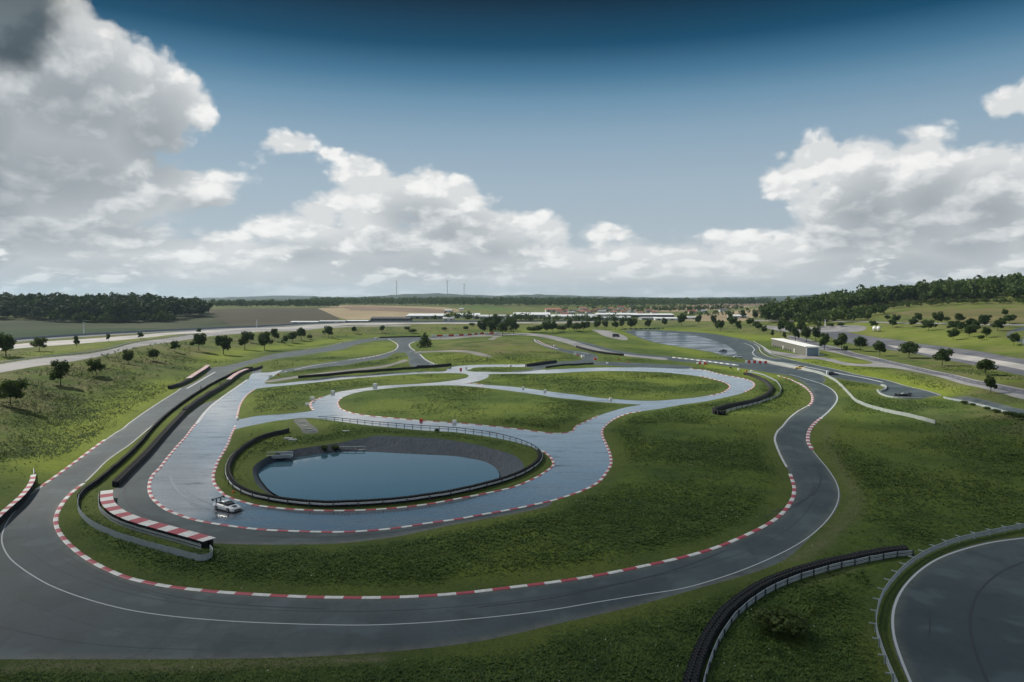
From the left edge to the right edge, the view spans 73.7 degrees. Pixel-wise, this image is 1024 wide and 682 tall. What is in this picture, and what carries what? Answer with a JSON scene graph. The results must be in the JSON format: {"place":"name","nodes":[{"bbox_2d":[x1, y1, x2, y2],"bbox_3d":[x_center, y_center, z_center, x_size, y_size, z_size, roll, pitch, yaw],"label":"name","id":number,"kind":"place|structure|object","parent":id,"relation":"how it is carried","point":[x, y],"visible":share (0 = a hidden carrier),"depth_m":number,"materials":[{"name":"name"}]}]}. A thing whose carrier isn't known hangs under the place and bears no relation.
{"place":"outdoors","nodes":[
{"label":"outdoors","id":0,"kind":"place"},
{"bbox_2d":[0,328,161,337],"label":"field","id":1,"kind":"structure","parent":0,"point":[28,333],"depth_m":602.13,"materials":[{"name":"plant"}]},
{"bbox_2d":[0,311,254,329],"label":"field","id":2,"kind":"structure","parent":0,"point":[198,320],"depth_m":831.27,"materials":[{"name":"plant"}]},
{"bbox_2d":[46,310,176,322],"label":"scrub","id":3,"kind":"object","parent":2,"relation":"on","point":[162,316],"visible":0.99,"depth_m":859.43,"materials":[{"name":"green plant"}]},
{"bbox_2d":[209,308,338,324],"bbox_3d":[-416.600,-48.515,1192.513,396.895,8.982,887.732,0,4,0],"label":"field","id":4,"kind":"structure","parent":0,"point":[266,316],"depth_m":1041.79,"materials":[{"name":"soil"}]},
{"bbox_2d":[259,452,498,500],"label":"water","id":5,"kind":"structure","parent":0,"point":[348,475],"depth_m":140.15,"materials":[{"name":"blue liquid"}]},
{"bbox_2d":[265,334,504,381],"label":"path","id":6,"kind":"structure","parent":0,"point":[494,336],"depth_m":410.36,"materials":[{"name":"asphalt"}]},
{"bbox_2d":[253,436,523,494],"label":"pond bank","id":7,"kind":"structure","parent":0,"point":[503,463],"depth_m":162.08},
{"bbox_2d":[266,451,292,458],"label":"pond inlet","id":8,"kind":"object","parent":7,"relation":"on","point":[286,454],"visible":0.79,"depth_m":153.04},
{"bbox_2d":[151,364,753,530],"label":"wet track","id":9,"kind":"structure","parent":0,"point":[579,454],"depth_m":151.40,"materials":[{"name":"asphalt"}]},
{"bbox_2d":[169,476,214,509],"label":"water trail","id":10,"kind":"object","parent":9,"relation":"on","point":[177,489],"visible":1,"depth_m":121.38,"materials":[{"name":"liquid"}]},
{"bbox_2d":[196,380,246,422],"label":"kerb","id":11,"kind":"object","parent":9,"relation":"on","point":[203,414],"visible":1,"depth_m":225.72,"materials":[{"name":"white paint"}]},
{"bbox_2d":[212,495,242,512],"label":"racing car","id":12,"kind":"object","parent":9,"relation":"on","point":[227,505],"visible":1,"depth_m":112.65,"materials":[{"name":"white paint"}]},
{"bbox_2d":[212,426,554,510],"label":"kerb","id":13,"kind":"structure","parent":9,"relation":"on","point":[230,497],"depth_m":121.83,"materials":[{"name":"multicoloured paint"}]},
{"bbox_2d":[337,398,596,433],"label":"kerb","id":14,"kind":"structure","parent":9,"relation":"on","point":[468,423],"depth_m":192.47,"materials":[{"name":"multicoloured paint"}]},
{"bbox_2d":[525,360,556,366],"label":"tyre barrier","id":15,"kind":"object","parent":9,"relation":"on","point":[541,363],"visible":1,"depth_m":358.91,"materials":[{"name":"black rubber"}]},
{"bbox_2d":[204,297,780,302],"bbox_3d":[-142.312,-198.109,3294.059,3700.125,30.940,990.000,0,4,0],"label":"hills","id":16,"kind":"structure","parent":0,"point":[349,298],"depth_m":3232.60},
{"bbox_2d":[0,291,1023,681],"bbox_3d":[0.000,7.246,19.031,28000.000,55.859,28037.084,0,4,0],"label":"ground","id":17,"kind":"structure","parent":0,"point":[770,423],"depth_m":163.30,"materials":[{"name":"green plant"}]},
{"bbox_2d":[0,332,16,355],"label":"tree","id":18,"kind":"object","parent":17,"relation":"on","point":[7,342],"visible":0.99,"depth_m":302.39,"materials":[{"name":"green plant"}]},
{"bbox_2d":[0,378,30,405],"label":"tree","id":19,"kind":"object","parent":17,"relation":"on","point":[9,388],"visible":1,"depth_m":193.90,"materials":[{"name":"green plant"}]},
{"bbox_2d":[29,336,47,350],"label":"tree","id":20,"kind":"object","parent":17,"relation":"on","point":[41,342],"visible":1,"depth_m":329.44,"materials":[{"name":"green plant"}]},
{"bbox_2d":[49,359,70,384],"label":"tree","id":21,"kind":"object","parent":17,"relation":"on","point":[60,369],"visible":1,"depth_m":242.28,"materials":[{"name":"green plant"}]},
{"bbox_2d":[0,341,190,461],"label":"scrub","id":22,"kind":"object","parent":17,"relation":"on","point":[57,411],"visible":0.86,"depth_m":265.41,"materials":[{"name":"green plant"}]},
{"bbox_2d":[85,358,105,374],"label":"tree","id":23,"kind":"object","parent":17,"relation":"on","point":[96,364],"visible":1,"depth_m":271.22,"materials":[{"name":"green plant"}]},
{"bbox_2d":[0,333,197,362],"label":"guard rail","id":24,"kind":"object","parent":17,"relation":"on","point":[90,351],"visible":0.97,"depth_m":333.13,"materials":[{"name":"metal"}]},
{"bbox_2d":[0,291,213,319],"bbox_3d":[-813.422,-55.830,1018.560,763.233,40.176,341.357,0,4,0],"label":"forest","id":25,"kind":"object","parent":17,"relation":"on","point":[43,305],"visible":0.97,"depth_m":914.13,"materials":[{"name":"green plant"}]},
{"bbox_2d":[122,349,133,362],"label":"tree","id":26,"kind":"object","parent":17,"relation":"on","point":[128,355],"visible":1,"depth_m":312.98,"materials":[{"name":"green plant"}]},
{"bbox_2d":[77,496,212,560],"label":"guard rail","id":27,"kind":"object","parent":17,"relation":"on","point":[160,547],"visible":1,"depth_m":94.56,"materials":[{"name":"grey metal"}]},
{"bbox_2d":[98,490,214,548],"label":"tyre barrier","id":28,"kind":"object","parent":17,"relation":"on","point":[113,511],"visible":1,"depth_m":101.67,"materials":[{"name":"white rubber"}]},
{"bbox_2d":[168,378,190,388],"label":"tyre barrier","id":29,"kind":"object","parent":17,"relation":"on","point":[182,383],"visible":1,"depth_m":272.01,"materials":[{"name":"black rubber"}]},
{"bbox_2d":[189,333,206,349],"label":"tree","id":30,"kind":"object","parent":17,"relation":"on","point":[199,339],"visible":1,"depth_m":410.88,"materials":[{"name":"green plant"}]},
{"bbox_2d":[187,365,209,380],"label":"tyre barrier","id":31,"kind":"object","parent":17,"relation":"on","point":[196,374],"visible":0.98,"depth_m":312.15,"materials":[{"name":"white rubber"}]},
{"bbox_2d":[182,380,230,411],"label":"tyre barrier","id":32,"kind":"object","parent":17,"relation":"on","point":[195,403],"visible":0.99,"depth_m":237.88,"materials":[{"name":"black rubber"}]},
{"bbox_2d":[214,335,232,353],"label":"tree","id":33,"kind":"object","parent":17,"relation":"on","point":[224,341],"visible":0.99,"depth_m":413.82,"materials":[{"name":"green plant"}]},
{"bbox_2d":[237,331,249,346],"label":"tree","id":34,"kind":"object","parent":17,"relation":"on","point":[245,337],"visible":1,"depth_m":453.30,"materials":[{"name":"green plant"}]},
{"bbox_2d":[258,331,273,349],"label":"tree","id":35,"kind":"object","parent":17,"relation":"on","point":[264,339],"visible":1,"depth_m":458.61,"materials":[{"name":"green plant"}]},
{"bbox_2d":[209,299,342,306],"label":"wood","id":36,"kind":"object","parent":17,"relation":"on","point":[289,302],"visible":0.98,"depth_m":1732.09,"materials":[{"name":"green plant"}]},
{"bbox_2d":[13,320,593,339],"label":"guard rail","id":37,"kind":"object","parent":17,"relation":"on","point":[50,336],"visible":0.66,"depth_m":609.29,"materials":[{"name":"metal"}]},
{"bbox_2d":[294,418,317,433],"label":"gravel slab","id":38,"kind":"structure","parent":17,"relation":"on","point":[308,424],"depth_m":186.81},
{"bbox_2d":[298,366,418,377],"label":"tyre barrier","id":39,"kind":"object","parent":17,"relation":"on","point":[355,371],"visible":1,"depth_m":317.55,"materials":[{"name":"black rubber"}]},
{"bbox_2d":[224,428,542,507],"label":"tyre barrier","id":40,"kind":"object","parent":17,"relation":"on","point":[235,484],"visible":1,"depth_m":119.67,"materials":[{"name":"black rubber"}]},
{"bbox_2d":[371,317,411,320],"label":"industrial hall","id":41,"kind":"structure","parent":17,"relation":"on","point":[391,318],"depth_m":867.55,"materials":[{"name":"grey"}]},
{"bbox_2d":[417,332,432,347],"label":"conifer","id":42,"kind":"object","parent":17,"relation":"on","point":[425,341],"visible":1,"depth_m":472.87,"materials":[{"name":"green plant"}]},
{"bbox_2d":[406,314,445,319],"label":"industrial hall","id":43,"kind":"structure","parent":17,"relation":"on","point":[422,316],"depth_m":965.59,"materials":[{"name":"grey"}]},
{"bbox_2d":[318,416,538,450],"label":"pond fence","id":44,"kind":"object","parent":17,"relation":"on","point":[396,425],"visible":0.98,"depth_m":181.03,"materials":[{"name":"grey"}]},
{"bbox_2d":[496,321,508,335],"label":"tree","id":45,"kind":"object","parent":17,"relation":"on","point":[503,326],"visible":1,"depth_m":638.21,"materials":[{"name":"green plant"}]},
{"bbox_2d":[0,321,1023,372],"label":"motorway","id":46,"kind":"structure","parent":17,"relation":"on","point":[921,350],"depth_m":446.10,"materials":[{"name":"asphalt"}]},
{"bbox_2d":[16,321,504,341],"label":"lane","id":47,"kind":"structure","parent":46,"relation":"attached to","point":[187,330],"depth_m":562.37,"materials":[{"name":"asphalt"}]},
{"bbox_2d":[508,318,519,333],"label":"tree","id":48,"kind":"object","parent":17,"relation":"on","point":[513,324],"visible":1,"depth_m":665.74,"materials":[{"name":"green plant"}]},
{"bbox_2d":[423,311,633,320],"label":"hedge","id":49,"kind":"object","parent":17,"relation":"on","point":[469,315],"visible":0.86,"depth_m":882.32,"materials":[{"name":"green plant"}]},
{"bbox_2d":[513,312,550,318],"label":"industrial hall","id":50,"kind":"structure","parent":17,"relation":"on","point":[539,314],"depth_m":1027.40,"materials":[{"name":"grey"}]},
{"bbox_2d":[310,296,773,305],"bbox_3d":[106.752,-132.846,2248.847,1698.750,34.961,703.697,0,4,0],"label":"wood","id":51,"kind":"object","parent":17,"relation":"on","point":[562,301],"visible":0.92,"depth_m":2108.71,"materials":[{"name":"green plant"}]},
{"bbox_2d":[576,346,623,355],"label":"tyre barrier","id":52,"kind":"object","parent":17,"relation":"on","point":[596,351],"visible":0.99,"depth_m":422.84,"materials":[{"name":"black rubber"}]},
{"bbox_2d":[560,304,671,312],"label":"garden trees","id":53,"kind":"object","parent":17,"relation":"on","point":[607,306],"visible":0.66,"depth_m":1557.06,"materials":[{"name":"green plant"}]},
{"bbox_2d":[630,313,673,317],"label":"industrial hall","id":54,"kind":"structure","parent":17,"relation":"on","point":[635,315],"depth_m":1140.44,"materials":[{"name":"grey"}]},
{"bbox_2d":[632,331,735,355],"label":"skid pad","id":55,"kind":"object","parent":17,"relation":"on","point":[690,341],"visible":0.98,"depth_m":556.95,"materials":[{"name":"asphalt"}]},
{"bbox_2d":[684,308,759,315],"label":"hedge","id":56,"kind":"object","parent":17,"relation":"on","point":[716,312],"visible":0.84,"depth_m":1139.36,"materials":[{"name":"green plant"}]},
{"bbox_2d":[712,372,772,414],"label":"tyre barrier","id":57,"kind":"object","parent":17,"relation":"on","point":[716,410],"visible":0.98,"depth_m":225.61,"materials":[{"name":"black rubber"}]},
{"bbox_2d":[726,371,781,412],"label":"guard rail","id":58,"kind":"object","parent":17,"relation":"on","point":[736,408],"visible":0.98,"depth_m":231.31,"materials":[{"name":"grey metal"}]},
{"bbox_2d":[746,604,817,635],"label":"bush","id":59,"kind":"object","parent":17,"relation":"on","point":[794,622],"visible":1,"depth_m":70.25,"materials":[{"name":"green plant"}]},
{"bbox_2d":[771,338,819,355],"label":"hall","id":60,"kind":"structure","parent":17,"relation":"on","point":[801,348],"depth_m":436.36,"materials":[{"name":"metal"}]},
{"bbox_2d":[683,545,913,681],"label":"tyre barrier","id":61,"kind":"object","parent":17,"relation":"on","point":[734,605],"visible":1,"depth_m":79.99,"materials":[{"name":"black rubber"}]},
{"bbox_2d":[801,325,811,341],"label":"tree","id":62,"kind":"object","parent":17,"relation":"on","point":[806,331],"visible":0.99,"depth_m":536.93,"materials":[{"name":"green plant"}]},
{"bbox_2d":[754,569,869,675],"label":"scrub","id":63,"kind":"object","parent":17,"relation":"on","point":[817,611],"visible":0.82,"depth_m":75.61,"materials":[{"name":"green plant"}]},
{"bbox_2d":[819,332,829,349],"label":"tree","id":64,"kind":"object","parent":17,"relation":"on","point":[824,339],"visible":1,"depth_m":444.49,"materials":[{"name":"green plant"}]},
{"bbox_2d":[778,303,884,324],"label":"orchard","id":65,"kind":"object","parent":17,"relation":"on","point":[834,314],"visible":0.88,"depth_m":667.56,"materials":[{"name":"green plant"}]},
{"bbox_2d":[832,333,847,348],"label":"tree","id":66,"kind":"object","parent":17,"relation":"on","point":[842,338],"visible":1,"depth_m":440.59,"materials":[{"name":"green plant"}]},
{"bbox_2d":[854,336,868,346],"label":"tree","id":67,"kind":"object","parent":17,"relation":"on","point":[859,341],"visible":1,"depth_m":424.57,"materials":[{"name":"green plant"}]},
{"bbox_2d":[872,340,886,355],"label":"tree","id":68,"kind":"object","parent":17,"relation":"on","point":[879,345],"visible":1,"depth_m":391.12,"materials":[{"name":"green plant"}]},
{"bbox_2d":[758,272,1023,319],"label":"forest","id":69,"kind":"object","parent":17,"relation":"on","point":[991,287],"visible":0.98,"depth_m":780.68,"materials":[{"name":"green plant"}]},
{"bbox_2d":[897,341,920,357],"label":"tree","id":70,"kind":"object","parent":17,"relation":"on","point":[908,347],"visible":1,"depth_m":370.29,"materials":[{"name":"green plant"}]},
{"bbox_2d":[920,319,937,330],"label":"tree","id":71,"kind":"object","parent":17,"relation":"on","point":[929,323],"visible":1,"depth_m":519.12,"materials":[{"name":"green plant"}]},
{"bbox_2d":[932,348,954,365],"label":"tree","id":72,"kind":"object","parent":17,"relation":"on","point":[943,354],"visible":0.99,"depth_m":321.57,"materials":[{"name":"green plant"}]},
{"bbox_2d":[869,522,1023,681],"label":"guard rail","id":73,"kind":"object","parent":17,"relation":"on","point":[891,581],"visible":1,"depth_m":90.02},
{"bbox_2d":[887,297,1023,307],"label":"hedge","id":74,"kind":"object","parent":17,"relation":"on","point":[983,299],"visible":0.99,"depth_m":717.94,"materials":[{"name":"green plant"}]},
{"bbox_2d":[963,324,976,336],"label":"tree","id":75,"kind":"object","parent":17,"relation":"on","point":[970,329],"visible":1,"depth_m":444.61,"materials":[{"name":"green plant"}]},
{"bbox_2d":[976,359,998,374],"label":"tree","id":76,"kind":"object","parent":17,"relation":"on","point":[986,364],"visible":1,"depth_m":269.15,"materials":[{"name":"green plant"}]},
{"bbox_2d":[984,375,997,393],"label":"tree","id":77,"kind":"object","parent":17,"relation":"on","point":[990,381],"visible":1,"depth_m":226.47,"materials":[{"name":"green plant"}]},
{"bbox_2d":[990,319,1006,330],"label":"tree","id":78,"kind":"object","parent":17,"relation":"on","point":[997,323],"visible":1,"depth_m":459.44,"materials":[{"name":"green plant"}]},
{"bbox_2d":[0,327,1023,681],"bbox_3d":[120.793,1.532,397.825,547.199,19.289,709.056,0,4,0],"label":"track","id":79,"kind":"structure","parent":0,"point":[942,591],"depth_m":80.29,"materials":[{"name":"asphalt"}]},
{"bbox_2d":[0,474,35,524],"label":"tyre barrier","id":80,"kind":"object","parent":79,"relation":"on","point":[6,512],"visible":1,"depth_m":114.61,"materials":[{"name":"white rubber"}]},
{"bbox_2d":[36,439,105,488],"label":"kerb","id":81,"kind":"structure","parent":79,"relation":"on","point":[66,468],"depth_m":143.25,"materials":[{"name":"white paint"}]},
{"bbox_2d":[2,627,203,649],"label":"paving seam","id":82,"kind":"object","parent":79,"relation":"on","point":[101,644],"visible":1,"depth_m":69.14,"materials":[{"name":"grey"}]},
{"bbox_2d":[112,410,187,486],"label":"tyre barrier","id":83,"kind":"object","parent":79,"relation":"on","point":[130,469],"visible":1,"depth_m":151.28,"materials":[{"name":"black rubber"}]},
{"bbox_2d":[123,477,178,525],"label":"tyre mark","id":84,"kind":"object","parent":79,"relation":"on","point":[126,500],"visible":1,"depth_m":114.41,"materials":[{"name":"black rubber"}]},
{"bbox_2d":[77,367,252,499],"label":"tyre barrier","id":85,"kind":"object","parent":79,"relation":"on","point":[99,479],"visible":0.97,"depth_m":160.17,"materials":[{"name":"black rubber"}]},
{"bbox_2d":[51,546,324,608],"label":"tyre mark","id":86,"kind":"object","parent":79,"relation":"on","point":[172,595],"visible":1,"depth_m":80.81,"materials":[{"name":"black rubber"}]},
{"bbox_2d":[227,369,249,382],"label":"tyre barrier","id":87,"kind":"object","parent":79,"relation":"on","point":[233,377],"visible":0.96,"depth_m":303.12,"materials":[{"name":"white rubber"}]},
{"bbox_2d":[17,597,460,640],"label":"paving seam","id":88,"kind":"object","parent":79,"relation":"on","point":[225,639],"visible":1,"depth_m":70.78,"materials":[{"name":"grey"}]},
{"bbox_2d":[256,524,443,537],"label":"kerb","id":89,"kind":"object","parent":79,"relation":"on","point":[350,535],"visible":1,"depth_m":100.92,"materials":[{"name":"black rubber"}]},
{"bbox_2d":[147,411,640,532],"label":"kerb","id":90,"kind":"structure","parent":79,"relation":"on","point":[151,496],"depth_m":114.19,"materials":[{"name":"white paint"}]},
{"bbox_2d":[22,428,814,611],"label":"paving seam","id":91,"kind":"object","parent":79,"relation":"on","point":[430,608],"visible":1,"depth_m":81.64,"materials":[{"name":"grey"}]},
{"bbox_2d":[1,450,838,624],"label":"road marking","id":92,"kind":"object","parent":79,"relation":"on","point":[402,623],"visible":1,"depth_m":80.25,"materials":[{"name":"grey paint"}]},
{"bbox_2d":[53,474,795,598],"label":"kerb","id":93,"kind":"structure","parent":79,"relation":"on","point":[68,543],"depth_m":85.87,"materials":[{"name":"white paint"}]},
{"bbox_2d":[417,363,450,367],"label":"tyre barrier","id":94,"kind":"object","parent":79,"relation":"on","point":[434,366],"visible":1,"depth_m":345.55,"materials":[{"name":"black rubber"}]},
{"bbox_2d":[431,332,498,335],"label":"barrier row","id":95,"kind":"object","parent":79,"relation":"on","point":[467,334],"visible":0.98,"depth_m":647.71,"materials":[{"name":"white plastic"}]},
{"bbox_2d":[480,551,724,606],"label":"tyre mark","id":96,"kind":"object","parent":79,"relation":"on","point":[606,586],"visible":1,"depth_m":82.76,"materials":[{"name":"black rubber"}]},
{"bbox_2d":[806,417,821,448],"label":"kerb","id":97,"kind":"structure","parent":79,"relation":"on","point":[809,432],"depth_m":176.71,"materials":[{"name":"white paint"}]},
{"bbox_2d":[753,357,935,423],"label":"concrete barrier","id":98,"kind":"object","parent":79,"relation":"on","point":[883,409],"visible":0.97,"depth_m":223.64,"materials":[{"name":"concrete"}]},
{"bbox_2d":[891,538,1022,681],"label":"road marking","id":99,"kind":"object","parent":79,"relation":"on","point":[892,625],"visible":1,"depth_m":78.41,"materials":[{"name":"grey paint"}]},
{"bbox_2d":[969,562,1023,681],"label":"tyre mark","id":100,"kind":"object","parent":79,"relation":"on","point":[970,629],"visible":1,"depth_m":74.52,"materials":[{"name":"black rubber"}]},
{"bbox_2d":[0,320,1023,398],"bbox_3d":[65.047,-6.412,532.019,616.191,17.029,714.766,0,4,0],"label":"service road","id":101,"kind":"structure","parent":0,"point":[11,366],"depth_m":413.47,"materials":[{"name":"asphalt"}]},
{"bbox_2d":[0,0,1023,297],"label":"sky","id":102,"kind":"structure","parent":0,"point":[176,148],"materials":[{"name":"blue"}]},
{"bbox_2d":[178,292,854,299],"bbox_3d":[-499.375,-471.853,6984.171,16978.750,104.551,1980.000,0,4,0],"label":"hills","id":103,"kind":"structure","parent":0,"point":[305,297],"depth_m":6607.49,"materials":[{"name":"plant"}]},
{"bbox_2d":[355,293,696,299],"bbox_3d":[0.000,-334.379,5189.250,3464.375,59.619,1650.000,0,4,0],"label":"hills","id":104,"kind":"structure","parent":0,"point":[432,295],"depth_m":4973.04,"materials":[{"name":"plant"}]},
{"bbox_2d":[318,305,758,320],"bbox_3d":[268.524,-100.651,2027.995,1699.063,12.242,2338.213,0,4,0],"label":"field","id":105,"kind":"structure","parent":0,"point":[339,311],"depth_m":1267.44,"materials":[{"name":"soil"}]},
{"bbox_2d":[634,303,743,310],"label":"hedge","id":106,"kind":"object","parent":105,"relation":"on","point":[674,307],"visible":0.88,"depth_m":1507.07,"materials":[{"name":"green plant"}]},
{"bbox_2d":[343,303,766,312],"bbox_3d":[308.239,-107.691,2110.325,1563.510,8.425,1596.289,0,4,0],"label":"field","id":107,"kind":"structure","parent":0,"point":[398,309],"depth_m":1613.08,"materials":[{"name":"soil"}]},
{"bbox_2d":[461,305,707,313],"bbox_3d":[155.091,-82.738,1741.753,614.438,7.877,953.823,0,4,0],"label":"field","id":108,"kind":"structure","parent":0,"point":[480,307],"depth_m":1791.28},
{"bbox_2d":[788,332,1023,394],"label":"road","id":109,"kind":"structure","parent":0,"point":[853,336],"depth_m":374.31,"materials":[{"name":"asphalt"}]},
{"bbox_2d":[881,308,1023,323],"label":"field","id":110,"kind":"structure","parent":0,"point":[996,313],"depth_m":618.87,"materials":[{"name":"plant"}]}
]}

